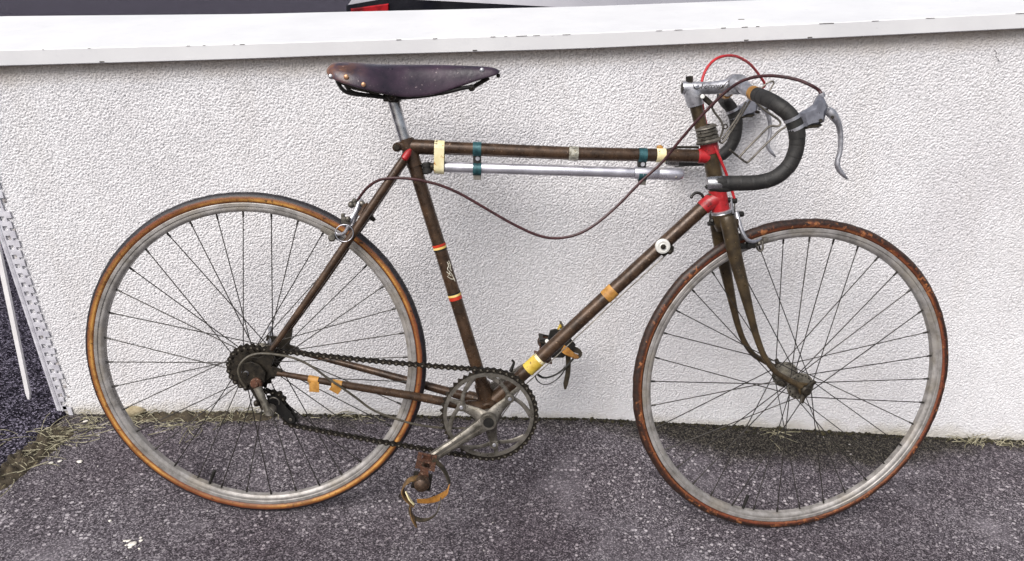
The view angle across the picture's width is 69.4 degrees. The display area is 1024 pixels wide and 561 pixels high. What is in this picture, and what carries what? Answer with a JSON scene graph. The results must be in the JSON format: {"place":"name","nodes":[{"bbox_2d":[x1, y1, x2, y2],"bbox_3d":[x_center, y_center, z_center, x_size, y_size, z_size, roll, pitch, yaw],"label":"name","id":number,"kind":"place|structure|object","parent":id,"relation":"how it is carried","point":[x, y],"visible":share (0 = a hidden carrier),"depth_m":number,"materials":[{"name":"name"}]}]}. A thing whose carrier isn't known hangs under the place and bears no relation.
{"place":"outdoors","nodes":[
{"label":"outdoors","id":0,"kind":"place"},
{"bbox_2d":[0,0,350,467],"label":"road","id":1,"kind":"structure","parent":0,"point":[21,414],"depth_m":2.37,"materials":[{"name":"grey asphalt"}]},
{"bbox_2d":[346,0,741,11],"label":"parked car","id":2,"kind":"object","parent":1,"relation":"on","point":[374,5],"visible":0.03,"depth_m":2.52,"materials":[{"name":"metal"}]},
{"bbox_2d":[0,414,1023,560],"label":"ground","id":3,"kind":"structure","parent":0,"point":[578,472],"depth_m":1.64,"materials":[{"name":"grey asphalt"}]},
{"bbox_2d":[0,242,30,399],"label":"lath","id":4,"kind":"object","parent":3,"relation":"on","point":[12,318],"visible":0.88,"depth_m":1.77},
{"bbox_2d":[0,424,64,496],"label":"dry grass tuft","id":5,"kind":"object","parent":3,"relation":"on","point":[32,458],"visible":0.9,"depth_m":1.65,"materials":[{"name":"plant"}]},
{"bbox_2d":[0,425,73,490],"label":"soil","id":6,"kind":"structure","parent":3,"relation":"on","point":[7,480],"depth_m":1.67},
{"bbox_2d":[2,413,113,460],"bbox_3d":[-1.085,0.363,1.729,0.295,0.040,0.190,-2,22,-1],"label":"dry grass tuft","id":7,"kind":"object","parent":3,"relation":"on","point":[67,432],"visible":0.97,"depth_m":1.73,"materials":[{"name":"plant"}]},
{"bbox_2d":[69,410,111,435],"bbox_3d":[-1.018,0.344,1.785,0.121,0.021,0.093,-2,22,-1],"label":"dry grass tuft","id":8,"kind":"object","parent":3,"relation":"on","point":[89,422],"visible":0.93,"depth_m":1.79,"materials":[{"name":"plant"}]},
{"bbox_2d":[127,541,136,545],"bbox_3d":[-0.748,0.518,1.455,0.018,0.003,0.013,-11,24,-20],"label":"plaster crumb","id":9,"kind":"object","parent":3,"relation":"on","point":[133,543],"visible":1,"depth_m":1.45,"materials":[{"name":"white paint"}]},
{"bbox_2d":[125,406,146,417],"bbox_3d":[-0.937,0.325,1.827,0.065,0.037,0.029,-11,24,-21],"label":"mortar lump","id":10,"kind":"object","parent":3,"relation":"on","point":[131,411],"visible":0.58,"depth_m":1.82,"materials":[{"name":"beige concrete"}]},
{"bbox_2d":[147,409,251,443],"bbox_3d":[-0.767,0.347,1.776,0.269,0.033,0.125,-2,22,-1],"label":"dry grass tuft","id":11,"kind":"object","parent":3,"relation":"on","point":[178,424],"visible":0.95,"depth_m":1.79,"materials":[{"name":"plant"}]},
{"bbox_2d":[136,410,271,421],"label":"soil","id":12,"kind":"structure","parent":3,"relation":"on","point":[185,416],"depth_m":1.82,"materials":[{"name":"brown soil"}]},
{"bbox_2d":[131,409,157,427],"bbox_3d":[-0.927,0.340,1.798,0.136,0.018,0.070,-2,22,-1],"label":"dry grass tuft","id":13,"kind":"object","parent":12,"relation":"on","point":[134,418],"visible":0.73,"depth_m":1.81,"materials":[{"name":"plant"}]},
{"bbox_2d":[215,407,278,424],"bbox_3d":[-0.653,0.335,1.805,0.170,0.032,0.068,-2,22,-1],"label":"dry grass tuft","id":14,"kind":"object","parent":3,"relation":"on","point":[230,414],"visible":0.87,"depth_m":1.82,"materials":[{"name":"plant"}]},
{"bbox_2d":[311,411,384,423],"bbox_3d":[-0.406,0.342,1.829,0.186,0.021,0.043,-2,22,-1],"label":"dry grass tuft","id":15,"kind":"object","parent":3,"relation":"on","point":[349,415],"visible":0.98,"depth_m":1.84,"materials":[{"name":"plant"}]},
{"bbox_2d":[0,0,1023,439],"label":"garden wall","id":16,"kind":"structure","parent":3,"relation":"on","point":[116,132],"depth_m":1.66,"materials":[{"name":"white paint"}]},
{"bbox_2d":[85,54,948,527],"bbox_3d":[0.041,0.039,1.464,1.765,0.976,0.408,2,14,-2],"label":"bicycle","id":17,"kind":"object","parent":3,"relation":"on","point":[253,368],"visible":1,"depth_m":1.45,"materials":[{"name":"brown metal"}]},
{"bbox_2d":[421,161,684,180],"bbox_3d":[0.079,-0.208,1.404,0.500,0.054,0.026,-2,22,0],"label":"bicycle pump","id":18,"kind":"object","parent":17,"relation":"attached to","point":[668,173],"visible":0.94,"depth_m":1.40,"materials":[{"name":"metal"}]},
{"bbox_2d":[192,412,1022,447],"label":"moss","id":19,"kind":"object","parent":3,"relation":"on","point":[823,433],"visible":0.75,"depth_m":1.88,"materials":[{"name":"plant"}]},
{"bbox_2d":[759,427,797,448],"bbox_3d":[0.684,0.391,1.865,0.100,0.008,0.090,-11,24,-20],"label":"dry grass tuft","id":20,"kind":"object","parent":3,"relation":"on","point":[778,433],"visible":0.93,"depth_m":1.88,"materials":[{"name":"plant"}]},
{"bbox_2d":[945,434,991,448],"bbox_3d":[1.183,0.414,1.905,0.129,0.025,0.046,-2,22,-1],"label":"dry grass tuft","id":21,"kind":"object","parent":3,"relation":"on","point":[976,441],"visible":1,"depth_m":1.91,"materials":[{"name":"plant"}]},
{"bbox_2d":[980,437,1023,449],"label":"dry grass tuft","id":22,"kind":"object","parent":3,"relation":"on","point":[1006,444],"visible":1,"depth_m":1.91,"materials":[{"name":"plant"}]}
]}

